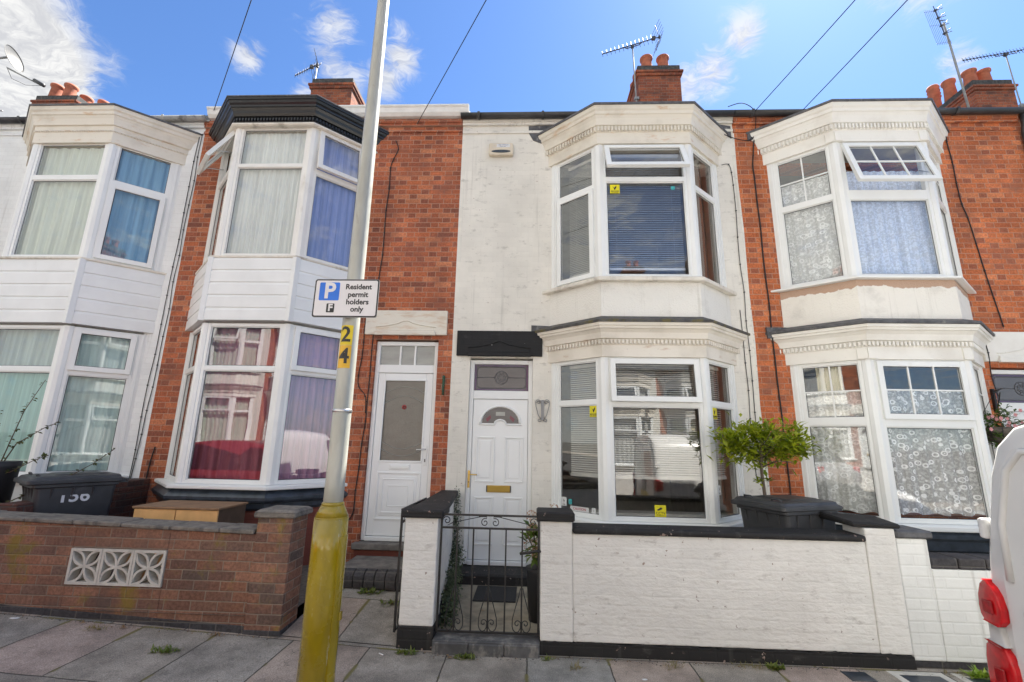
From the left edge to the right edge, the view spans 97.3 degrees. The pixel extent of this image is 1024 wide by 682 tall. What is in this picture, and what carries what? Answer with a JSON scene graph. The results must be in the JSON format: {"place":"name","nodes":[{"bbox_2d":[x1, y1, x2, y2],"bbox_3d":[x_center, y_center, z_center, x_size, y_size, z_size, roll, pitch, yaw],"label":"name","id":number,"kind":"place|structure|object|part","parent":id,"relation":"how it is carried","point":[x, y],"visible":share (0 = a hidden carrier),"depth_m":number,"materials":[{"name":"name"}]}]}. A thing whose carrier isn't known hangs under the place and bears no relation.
{"place":"outdoors","nodes":[
{"label":"outdoors","id":0,"kind":"place"},
{"bbox_2d":[48,565,308,616],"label":"garden ground","id":1,"kind":"structure","parent":0,"point":[303,584],"depth_m":4.40,"materials":[{"name":"grey concrete"}]},
{"bbox_2d":[13,471,128,559],"bbox_3d":[-4.756,1.958,4.777,0.620,1.108,0.816,-7,-15,33],"label":"wheelie bin","id":2,"kind":"object","parent":1,"relation":"on","point":[85,493],"visible":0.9,"depth_m":4.68,"materials":[{"name":"plastic"}]},
{"bbox_2d":[0,478,149,557],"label":"garden wall","id":3,"kind":"structure","parent":1,"relation":"on","point":[129,494],"depth_m":5.44,"materials":[{"name":"brick"}]},
{"bbox_2d":[126,500,247,578],"bbox_3d":[-3.346,2.084,4.634,0.890,0.775,0.485,1,-13,2],"label":"cupboard","id":4,"kind":"object","parent":1,"relation":"on","point":[213,511],"visible":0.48,"depth_m":4.50,"materials":[{"name":"orange laminate"}]},
{"bbox_3d":[-3.571,2.032,4.430,0.426,0.719,0.018,1,-13,2],"label":"door","id":5,"kind":"part","parent":4,"relation":"part of","materials":[{"name":"beige laminate"}]},
{"bbox_3d":[-3.138,2.037,4.412,0.426,0.719,0.018,1,-13,2],"label":"door","id":6,"kind":"part","parent":4,"relation":"part of","materials":[{"name":"orange laminate"}]},
{"bbox_2d":[282,588,399,645],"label":"path","id":7,"kind":"structure","parent":0,"point":[367,618],"depth_m":4.10,"materials":[{"name":"grey concrete"}]},
{"bbox_2d":[357,586,383,594],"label":"weed","id":8,"kind":"object","parent":7,"relation":"on","point":[373,589],"visible":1,"depth_m":4.63,"materials":[{"name":"green plant"}]},
{"bbox_2d":[343,555,402,591],"bbox_3d":[-1.374,2.631,5.043,1.040,0.262,0.720,1,-13,2],"label":"step","id":9,"kind":"object","parent":7,"relation":"on","point":[379,573],"visible":0.51,"depth_m":4.75,"materials":[{"name":"concrete"}]},
{"bbox_2d":[380,599,398,606],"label":"weed","id":10,"kind":"object","parent":7,"relation":"on","point":[390,602],"visible":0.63,"depth_m":4.44,"materials":[{"name":"green plant"}]},
{"bbox_2d":[291,565,519,645],"bbox_3d":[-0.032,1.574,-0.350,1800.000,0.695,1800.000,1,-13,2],"label":"ground","id":11,"kind":"structure","parent":0,"point":[300,611],"depth_m":4.99,"materials":[{"name":"grey concrete"}]},
{"bbox_2d":[0,103,209,501],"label":"terraced house","id":12,"kind":"structure","parent":11,"relation":"on","point":[89,289],"depth_m":6.18,"materials":[{"name":"white brick"}]},
{"bbox_2d":[0,373,48,470],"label":"curtain","id":13,"kind":"object","parent":12,"relation":"hanging from","point":[17,390],"visible":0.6,"depth_m":5.65,"materials":[{"name":"teal fabric"}]},
{"bbox_2d":[0,330,59,365],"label":"curtain","id":14,"kind":"object","parent":12,"relation":"hanging from","point":[29,347],"visible":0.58,"depth_m":5.88,"materials":[{"name":"white fabric"}]},
{"bbox_2d":[17,148,103,253],"bbox_3d":[-6.229,-1.944,6.284,1.077,1.680,0.058,1,-13,2],"label":"curtain","id":15,"kind":"object","parent":12,"relation":"hanging from","point":[56,218],"visible":0.78,"depth_m":6.27,"materials":[{"name":"white fabric"}]},
{"bbox_2d":[30,82,108,103],"bbox_3d":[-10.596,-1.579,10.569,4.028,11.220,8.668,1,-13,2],"label":"chimney","id":16,"kind":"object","parent":12,"relation":"on","point":[66,93],"depth_m":11.87,"materials":[{"name":"ceramic"}]},
{"bbox_2d":[0,44,45,111],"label":"satellite dish","id":17,"kind":"object","parent":16,"relation":"attached to","point":[12,56],"visible":1,"depth_m":11.62,"materials":[{"name":"metal"}]},
{"bbox_2d":[0,325,147,475],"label":"bay window","id":18,"kind":"structure","parent":12,"relation":"in","point":[63,366],"depth_m":5.78,"materials":[{"name":"white plastic"}]},
{"bbox_2d":[47,334,129,470],"bbox_3d":[-5.480,0.776,5.867,0.669,1.820,0.032,11,-16,-37],"label":"curtain","id":19,"kind":"object","parent":12,"relation":"hanging from","point":[85,432],"visible":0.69,"depth_m":5.85,"materials":[{"name":"white fabric"}]},
{"bbox_2d":[2,143,181,271],"bbox_3d":[-6.250,-1.912,6.475,2.438,1.760,0.590,1,-13,2],"label":"bay window","id":20,"kind":"structure","parent":12,"relation":"in","point":[106,186],"depth_m":6.28,"materials":[{"name":"white plastic"}]},
{"bbox_2d":[101,150,169,262],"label":"curtain","id":21,"kind":"object","parent":12,"relation":"hanging from","point":[130,228],"visible":0.66,"depth_m":6.47,"materials":[{"name":"fabric"}]},
{"bbox_2d":[129,137,199,478],"bbox_3d":[-4.881,-0.647,6.369,0.068,5.100,0.014,1,-13,2],"label":"cable","id":22,"kind":"object","parent":12,"relation":"attached to","point":[163,312],"visible":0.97,"depth_m":6.30,"materials":[{"name":"plastic"}]},
{"bbox_2d":[130,134,202,478],"bbox_3d":[-4.845,-0.671,6.373,0.103,5.150,0.014,1,-13,2],"label":"cable","id":23,"kind":"object","parent":12,"relation":"attached to","point":[141,434],"visible":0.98,"depth_m":6.29,"materials":[{"name":"black plastic"}]},
{"bbox_2d":[0,505,312,637],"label":"garden wall","id":24,"kind":"structure","parent":11,"relation":"on","point":[251,574],"depth_m":3.92,"materials":[{"name":"brick"}]},
{"bbox_2d":[139,78,469,565],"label":"terraced house","id":25,"kind":"structure","parent":11,"relation":"on","point":[403,458],"depth_m":6.05,"materials":[{"name":"red brick"}]},
{"bbox_2d":[146,447,155,477],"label":"cable","id":26,"kind":"object","parent":25,"relation":"attached to","point":[150,461],"visible":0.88,"depth_m":5.86,"materials":[{"name":"black plastic"}]},
{"bbox_2d":[190,328,279,479],"bbox_3d":[-3.340,0.756,5.559,0.976,1.870,0.060,1,-13,2],"label":"curtain","id":27,"kind":"object","parent":25,"relation":"hanging from","point":[231,434],"visible":0.77,"depth_m":5.54,"materials":[{"name":"white fabric"}]},
{"bbox_2d":[164,323,340,484],"bbox_3d":[-3.348,0.785,5.727,2.277,1.925,0.644,1,-13,2],"label":"bay window","id":28,"kind":"structure","parent":25,"relation":"in","point":[196,367],"depth_m":5.52,"materials":[{"name":"white plastic"}]},
{"bbox_2d":[227,132,306,252],"bbox_3d":[-3.286,-2.012,6.123,1.017,1.860,0.043,1,-13,2],"label":"curtain","id":29,"kind":"object","parent":25,"relation":"hanging from","point":[263,220],"visible":0.78,"depth_m":6.11,"materials":[{"name":"white fabric"}]},
{"bbox_2d":[196,128,360,268],"bbox_3d":[-3.356,-1.985,6.274,2.400,1.930,0.785,1,-13,2],"label":"bay window","id":30,"kind":"structure","parent":25,"relation":"in","point":[218,236],"depth_m":6.14,"materials":[{"name":"plastic"}]},
{"bbox_2d":[295,49,320,78],"bbox_3d":[-4.956,-6.141,10.885,0.533,1.883,0.445,1,-13,2],"label":"tv aerial","id":31,"kind":"object","parent":25,"relation":"attached to","point":[312,66],"visible":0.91,"depth_m":10.95,"materials":[{"name":"metal"}]},
{"bbox_2d":[278,333,338,479],"bbox_3d":[-2.580,0.806,5.718,0.693,1.870,0.058,13,-17,-42],"label":"curtain","id":32,"kind":"object","parent":25,"relation":"hanging from","point":[305,447],"visible":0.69,"depth_m":5.72,"materials":[{"name":"purple fabric"}]},
{"bbox_2d":[307,137,358,266],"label":"curtain","id":33,"kind":"object","parent":25,"relation":"hanging from","point":[330,234],"visible":0.7,"depth_m":6.33,"materials":[{"name":"fabric"}]},
{"bbox_2d":[357,320,365,412],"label":"cable","id":34,"kind":"object","parent":25,"relation":"attached to","point":[360,366],"visible":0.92,"depth_m":6.03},
{"bbox_2d":[349,140,398,518],"bbox_3d":[-1.902,-0.356,6.185,0.334,5.438,0.030,0,-13,5],"label":"cable","id":35,"kind":"object","parent":25,"relation":"attached to","point":[373,337],"visible":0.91,"depth_m":6.04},
{"bbox_2d":[366,373,433,535],"bbox_3d":[-1.446,1.435,5.844,0.737,2.050,0.108,1,-13,2],"label":"door","id":36,"kind":"structure","parent":25,"relation":"in","point":[400,457],"depth_m":5.88,"materials":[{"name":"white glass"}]},
{"bbox_2d":[441,375,444,394],"bbox_3d":[-0.900,0.580,5.934,0.043,0.264,0.058,-4,-14,23],"label":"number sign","id":37,"kind":"object","parent":25,"relation":"hanging from","point":[443,385],"visible":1,"depth_m":5.91,"materials":[{"name":"metal"}]},
{"bbox_2d":[396,490,457,650],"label":"garden wall","id":38,"kind":"structure","parent":11,"relation":"on","point":[417,610],"depth_m":3.84,"materials":[{"name":"white paint"}]},
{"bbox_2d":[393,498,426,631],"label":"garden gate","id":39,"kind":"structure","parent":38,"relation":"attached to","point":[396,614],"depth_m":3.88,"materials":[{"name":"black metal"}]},
{"bbox_2d":[439,486,466,628],"bbox_3d":[-0.630,2.177,4.749,0.287,1.106,1.660,2,-13,-4],"label":"ivy","id":40,"kind":"object","parent":38,"relation":"attached to","point":[446,596],"visible":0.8,"depth_m":4.62,"materials":[{"name":"green plant"}]},
{"bbox_2d":[435,513,540,635],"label":"garden gate","id":41,"kind":"structure","parent":38,"relation":"attached to","point":[538,551],"depth_m":3.81,"materials":[{"name":"black metal"}]},
{"bbox_2d":[445,53,768,586],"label":"terraced house","id":42,"kind":"structure","parent":11,"relation":"on","point":[533,322],"depth_m":6.04,"materials":[{"name":"white paint"}]},
{"bbox_2d":[467,399,527,560],"bbox_3d":[-0.187,1.726,5.725,0.755,1.960,0.119,1,-13,2],"label":"door","id":43,"kind":"structure","parent":42,"relation":"in","point":[498,474],"depth_m":5.74,"materials":[{"name":"white plastic"}]},
{"bbox_2d":[489,143,513,156],"bbox_3d":[-0.160,-2.819,6.647,0.360,0.200,0.075,1,-13,2],"label":"alarm box","id":44,"kind":"object","parent":42,"relation":"attached to","point":[500,149],"visible":1,"depth_m":6.62,"materials":[{"name":"beige plastic"}]},
{"bbox_2d":[535,399,549,421],"bbox_3d":[0.393,0.899,5.819,0.188,0.289,0.022,1,-13,2],"label":"wall bracket","id":45,"kind":"object","parent":42,"relation":"attached to","point":[542,410],"depth_m":5.82,"materials":[{"name":"metal"}]},
{"bbox_2d":[569,159,591,277],"bbox_3d":[0.975,-1.694,6.201,0.435,1.680,0.040,-10,-17,41],"label":"venetian blind","id":46,"kind":"object","parent":42,"relation":"attached to","point":[578,166],"visible":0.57,"depth_m":6.21,"materials":[{"name":"grey plastic"}]},
{"bbox_2d":[570,363,597,477],"bbox_3d":[0.922,0.970,5.608,0.455,1.380,0.040,-10,-17,41],"label":"venetian blind","id":47,"kind":"object","parent":42,"relation":"attached to","point":[584,473],"visible":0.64,"depth_m":5.61,"materials":[{"name":"grey plastic"}]},
{"bbox_2d":[602,20,662,101],"bbox_3d":[2.830,-6.331,10.625,1.448,2.646,0.448,1,-13,2],"label":"tv aerial","id":48,"kind":"object","parent":42,"relation":"attached to","point":[636,97],"visible":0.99,"depth_m":10.64,"materials":[{"name":"metal"}]},
{"bbox_2d":[552,144,726,287],"bbox_3d":[1.731,-1.684,6.018,2.367,1.890,0.778,1,-13,2],"label":"bay window","id":49,"kind":"structure","parent":42,"relation":"in","point":[596,193],"depth_m":5.96,"materials":[{"name":"white plastic"}]},
{"bbox_2d":[606,154,684,270],"bbox_3d":[1.749,-1.726,5.989,0.983,1.680,0.040,1,-13,2],"label":"venetian blind","id":50,"kind":"object","parent":42,"relation":"attached to","point":[634,156],"visible":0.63,"depth_m":5.94,"materials":[{"name":"grey plastic"}]},
{"bbox_2d":[551,357,744,523],"bbox_3d":[1.677,1.164,5.467,2.367,1.870,0.616,1,-13,2],"label":"bay window","id":51,"kind":"structure","parent":42,"relation":"in","point":[602,407],"depth_m":5.32,"materials":[{"name":"white plastic"}]},
{"bbox_2d":[614,364,700,480],"bbox_3d":[1.696,0.938,5.396,1.003,1.380,0.040,1,-13,2],"label":"venetian blind","id":52,"kind":"object","parent":42,"relation":"attached to","point":[628,475],"visible":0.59,"depth_m":5.36,"materials":[{"name":"white plastic"}]},
{"bbox_2d":[694,166,708,278],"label":"curtain","id":53,"kind":"object","parent":42,"relation":"hanging from","point":[703,251],"visible":0.26,"depth_m":6.23,"materials":[{"name":"fabric"}]},
{"bbox_2d":[709,366,726,479],"bbox_3d":[2.469,0.987,5.545,0.433,1.380,0.040,11,-16,-38],"label":"venetian blind","id":54,"kind":"object","parent":42,"relation":"attached to","point":[720,455],"visible":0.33,"depth_m":5.58,"materials":[{"name":"grey plastic"}]},
{"bbox_2d":[724,103,755,140],"bbox_3d":[3.310,-3.189,6.549,0.508,0.573,0.093,1,-13,-1],"label":"cable","id":55,"kind":"object","parent":42,"relation":"attached to","point":[755,123],"visible":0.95,"depth_m":6.56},
{"bbox_2d":[722,164,758,450],"bbox_3d":[3.052,-0.434,6.015,0.159,4.341,0.017,1,-13,2],"label":"cable","id":56,"kind":"object","parent":42,"relation":"attached to","point":[744,295],"visible":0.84,"depth_m":6.05,"materials":[{"name":"plastic"}]},
{"bbox_2d":[740,311,756,475],"bbox_3d":[3.027,0.635,5.778,0.032,2.150,0.014,1,-13,2],"label":"cable","id":57,"kind":"object","parent":42,"relation":"attached to","point":[747,378],"visible":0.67,"depth_m":5.81,"materials":[{"name":"black plastic"}]},
{"bbox_2d":[732,98,1023,553],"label":"terraced house","id":58,"kind":"structure","parent":11,"relation":"on","point":[875,337],"depth_m":5.89,"materials":[{"name":"white paint"}]},
{"bbox_2d":[752,140,791,494],"bbox_3d":[3.451,-0.484,6.009,0.093,5.152,0.019,1,-13,2],"label":"cable","id":59,"kind":"object","parent":58,"relation":"attached to","point":[769,308],"visible":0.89,"depth_m":6.01,"materials":[{"name":"black plastic"}]},
{"bbox_2d":[781,174,842,283],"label":"curtain","id":60,"kind":"object","parent":58,"relation":"hanging from","point":[814,254],"visible":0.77,"depth_m":6.03,"materials":[{"name":"grey fabric"}]},
{"bbox_2d":[815,366,842,391],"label":"curtain","id":61,"kind":"object","parent":58,"relation":"hanging from","point":[823,379],"visible":0.14,"depth_m":5.70,"materials":[{"name":"beige fabric"}]},
{"bbox_2d":[806,391,877,513],"bbox_3d":[3.970,1.309,5.395,0.656,1.415,0.038,-10,-16,40],"label":"curtain","id":62,"kind":"object","parent":58,"relation":"hanging from","point":[843,470],"visible":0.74,"depth_m":5.40,"materials":[{"name":"grey fabric"}]},
{"bbox_2d":[767,142,962,288],"bbox_3d":[4.819,-1.665,5.895,2.387,1.880,0.780,1,-13,2],"label":"bay window","id":63,"kind":"structure","parent":58,"relation":"in","point":[933,194],"depth_m":5.81,"materials":[{"name":"white plastic"}]},
{"bbox_2d":[846,171,937,273],"bbox_3d":[4.822,-1.520,5.784,1.096,1.470,0.042,1,-13,2],"label":"curtain","id":64,"kind":"object","parent":58,"relation":"hanging from","point":[894,238],"visible":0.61,"depth_m":5.75,"materials":[{"name":"white fabric"}]},
{"bbox_2d":[790,359,996,524],"bbox_3d":[4.766,1.168,5.366,2.387,1.820,0.581,1,-13,2],"label":"bay window","id":65,"kind":"structure","parent":58,"relation":"in","point":[876,418],"depth_m":5.20,"materials":[{"name":"white plastic"}]},
{"bbox_2d":[887,391,984,515],"bbox_3d":[4.766,1.263,5.164,1.096,1.395,0.060,1,-13,2],"label":"curtain","id":66,"kind":"object","parent":58,"relation":"hanging from","point":[942,493],"visible":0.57,"depth_m":5.14,"materials":[{"name":"white fabric"}]},
{"bbox_2d":[946,136,1003,326],"bbox_3d":[6.290,-1.671,6.168,0.225,3.051,0.015,1,-13,2],"label":"cable","id":67,"kind":"object","parent":58,"relation":"attached to","point":[976,243],"visible":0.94,"depth_m":6.12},
{"bbox_2d":[958,388,1023,448],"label":"hanging basket","id":68,"kind":"object","parent":58,"relation":"attached to","point":[997,434],"visible":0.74,"depth_m":5.24,"materials":[{"name":"green metal"}]},
{"bbox_2d":[986,345,998,395],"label":"cable","id":69,"kind":"object","parent":58,"relation":"attached to","point":[988,352],"visible":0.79,"depth_m":5.71,"materials":[{"name":"black plastic"}]},
{"bbox_2d":[1000,412,1023,426],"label":"door","id":70,"kind":"structure","parent":58,"relation":"in","point":[1019,416],"depth_m":5.66,"materials":[{"name":"white plastic"}]},
{"bbox_2d":[438,584,539,632],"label":"path","id":71,"kind":"structure","parent":0,"point":[465,592],"depth_m":4.25,"materials":[{"name":"concrete"}]},
{"bbox_2d":[472,585,516,602],"bbox_3d":[-0.173,2.691,4.799,0.440,0.014,0.480,1,-13,2],"label":"doormat","id":72,"kind":"object","parent":71,"relation":"on","point":[497,593],"visible":1,"depth_m":4.76,"materials":[{"name":"black rubber"}]},
{"bbox_2d":[519,504,557,623],"bbox_3d":[0.242,2.060,4.232,0.408,1.017,0.365,1,-13,2],"label":"potted plant","id":73,"kind":"object","parent":71,"relation":"on","point":[531,570],"visible":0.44,"depth_m":4.14,"materials":[{"name":"green plant"}]},
{"bbox_2d":[0,611,987,681],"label":"pavement","id":74,"kind":"structure","parent":0,"point":[36,649],"depth_m":3.39,"materials":[{"name":"grey concrete"}]},
{"bbox_2d":[85,623,108,630],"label":"weed","id":75,"kind":"object","parent":74,"relation":"on","point":[95,628],"visible":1,"depth_m":3.67,"materials":[{"name":"green plant"}]},
{"bbox_2d":[147,643,183,653],"bbox_3d":[-2.609,2.311,3.394,0.261,0.055,0.154,-2,-13,13],"label":"weed","id":76,"kind":"object","parent":74,"relation":"on","point":[165,650],"visible":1,"depth_m":3.39,"materials":[{"name":"green plant"}]},
{"bbox_2d":[296,0,389,681],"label":"lamp post","id":77,"kind":"object","parent":74,"relation":"on","point":[318,650],"visible":1,"depth_m":2.64,"materials":[{"name":"metal"}]},
{"bbox_2d":[312,279,379,317],"bbox_3d":[-1.038,-0.252,2.899,0.412,0.250,0.165,1,-13,2],"label":"parking sign","id":78,"kind":"object","parent":77,"relation":"attached to","point":[349,298],"visible":1,"depth_m":2.82,"materials":[{"name":"metal"}]},
{"bbox_2d":[395,646,418,654],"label":"weed","id":79,"kind":"object","parent":74,"relation":"on","point":[404,651],"visible":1,"depth_m":3.61,"materials":[{"name":"green plant"}]},
{"bbox_2d":[453,652,474,659],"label":"weed","id":80,"kind":"object","parent":74,"relation":"on","point":[468,656],"visible":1,"depth_m":3.56,"materials":[{"name":"green plant"}]},
{"bbox_2d":[2,612,955,675],"bbox_3d":[-0.379,2.418,3.593,8.803,0.192,0.181,1,-13,2],"label":"weed","id":81,"kind":"object","parent":74,"relation":"on","point":[557,658],"visible":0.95,"depth_m":3.58,"materials":[{"name":"green plant"}]},
{"bbox_2d":[431,632,539,658],"bbox_3d":[-0.211,2.517,3.703,0.870,0.148,0.217,1,-13,2],"label":"threshold","id":82,"kind":"object","parent":74,"relation":"on","point":[499,645],"visible":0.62,"depth_m":3.62,"materials":[{"name":"grey concrete"}]},
{"bbox_2d":[570,661,584,669],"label":"weed","id":83,"kind":"object","parent":74,"relation":"on","point":[577,666],"visible":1,"depth_m":3.44,"materials":[{"name":"green plant"}]},
{"bbox_2d":[662,659,684,669],"bbox_3d":[1.264,2.486,3.472,0.203,0.066,0.121,3,-13,-8],"label":"weed","id":84,"kind":"object","parent":74,"relation":"on","point":[673,664],"visible":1,"depth_m":3.48,"materials":[{"name":"green plant"}]},
{"bbox_2d":[731,661,765,669],"bbox_3d":[1.874,2.514,3.510,0.339,0.052,0.171,1,-13,2],"label":"weed","id":85,"kind":"object","parent":74,"relation":"on","point":[740,664],"visible":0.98,"depth_m":3.51,"materials":[{"name":"green plant"}]},
{"bbox_2d":[764,660,786,670],"bbox_3d":[2.028,2.507,3.491,0.177,0.063,0.120,1,-13,2],"label":"weed","id":86,"kind":"object","parent":74,"relation":"on","point":[774,666],"visible":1,"depth_m":3.49,"materials":[{"name":"green plant"}]},
{"bbox_2d":[840,671,877,681],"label":"utility cover","id":87,"kind":"object","parent":74,"relation":"on","point":[859,676],"visible":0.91,"depth_m":3.39,"materials":[{"name":"grey metal"}]},
{"bbox_2d":[886,671,955,681],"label":"utility cover","id":88,"kind":"object","parent":74,"relation":"on","point":[904,676],"visible":0.9,"depth_m":3.40,"materials":[{"name":"metal"}]},
{"bbox_2d":[942,668,973,681],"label":"weed","id":89,"kind":"object","parent":74,"relation":"on","point":[957,673],"visible":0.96,"depth_m":3.45,"materials":[{"name":"green plant"}]},
{"bbox_2d":[950,673,989,681],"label":"utility cover","id":90,"kind":"object","parent":74,"relation":"on","point":[964,678],"visible":0.52,"depth_m":3.39,"materials":[{"name":"metal"}]},
{"bbox_2d":[960,664,989,679],"bbox_3d":[3.526,2.515,3.434,0.199,0.081,0.193,-9,-16,40],"label":"weed","id":91,"kind":"object","parent":74,"relation":"on","point":[977,674],"visible":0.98,"depth_m":3.42,"materials":[{"name":"green plant"}]},
{"bbox_2d":[0,0,1023,116],"label":"sky","id":92,"kind":"structure","parent":0,"point":[149,57],"materials":[{"name":"blue"}]},
{"bbox_2d":[926,67,1023,152],"bbox_3d":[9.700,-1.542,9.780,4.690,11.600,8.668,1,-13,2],"label":"chimney","id":93,"kind":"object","parent":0,"point":[982,87],"depth_m":10.93,"materials":[{"name":"red brick"}]},
{"bbox_2d":[924,5,969,106],"bbox_3d":[10.039,-6.452,10.303,0.527,3.026,0.210,1,-13,2],"label":"tv aerial","id":94,"kind":"object","parent":93,"relation":"attached to","point":[944,28],"visible":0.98,"depth_m":10.46,"materials":[{"name":"metal"}]},
{"bbox_2d":[962,47,1023,106],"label":"tv aerial","id":95,"kind":"object","parent":93,"relation":"attached to","point":[1005,54],"visible":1,"depth_m":10.30,"materials":[{"name":"metal"}]},
{"bbox_2d":[977,425,1023,681],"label":"parked van","id":96,"kind":"object","parent":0,"point":[1001,595],"visible":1,"depth_m":2.10,"materials":[{"name":"paint"}]},
{"bbox_3d":[2.345,1.040,1.828,0.110,1.196,0.891,1,-13,2],"label":"rear door","id":97,"kind":"part","parent":96,"relation":"part of","materials":[{"name":"paint"}]},
{"label":"garden ground","id":98,"kind":"structure","parent":0,"visible":0},
{"bbox_2d":[536,507,916,669],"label":"garden wall","id":99,"kind":"structure","parent":98,"relation":"on","point":[809,597],"depth_m":3.70,"materials":[{"name":"white paint"}]},
{"bbox_2d":[706,411,828,494],"bbox_3d":[2.659,1.710,4.613,1.269,1.971,1.054,1,-13,2],"label":"bay tree","id":100,"kind":"object","parent":98,"relation":"on","point":[780,444],"visible":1,"depth_m":4.72,"materials":[{"name":"green plant"}]},
{"bbox_2d":[731,494,842,529],"bbox_3d":[2.695,2.071,4.338,0.816,1.108,0.620,6,-13,-19],"label":"wheelie bin","id":101,"kind":"object","parent":98,"relation":"on","point":[781,511],"visible":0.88,"depth_m":4.21,"materials":[{"name":"plastic"}]},
{"label":"garden ground","id":102,"kind":"structure","parent":0,"visible":0},
{"bbox_2d":[891,525,990,670],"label":"garden wall","id":103,"kind":"structure","parent":102,"relation":"on","point":[948,626],"depth_m":3.64,"materials":[{"name":"white brick"}]},
{"label":"garden ground","id":104,"kind":"structure","parent":0,"visible":0},
{"bbox_2d":[0,380,114,502],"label":"rose bush","id":105,"kind":"object","parent":104,"relation":"on","point":[9,471],"visible":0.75,"depth_m":4.85,"materials":[{"name":"green plant"}]},
{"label":"pavement","id":106,"kind":"structure","parent":0,"visible":0},
{"bbox_3d":[5.742,-3.512,-4.922,0.320,8.700,0.320,1,-13,2],"label":"telegraph pole","id":107,"kind":"object","parent":106,"relation":"on","visible":0},
{"bbox_2d":[214,0,251,109],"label":"overhead wire","id":108,"kind":"object","parent":107,"relation":"attached to","point":[233,51],"visible":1,"depth_m":5.86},
{"bbox_2d":[417,0,485,123],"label":"overhead wire","id":109,"kind":"object","parent":107,"relation":"attached to","point":[453,59],"visible":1,"depth_m":5.74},
{"bbox_2d":[755,0,854,110],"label":"overhead wire","id":110,"kind":"object","parent":107,"relation":"attached to","point":[807,53],"visible":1,"depth_m":5.62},
{"bbox_2d":[803,0,907,109],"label":"overhead wire","id":111,"kind":"object","parent":107,"relation":"attached to","point":[857,52],"visible":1,"depth_m":5.34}
]}

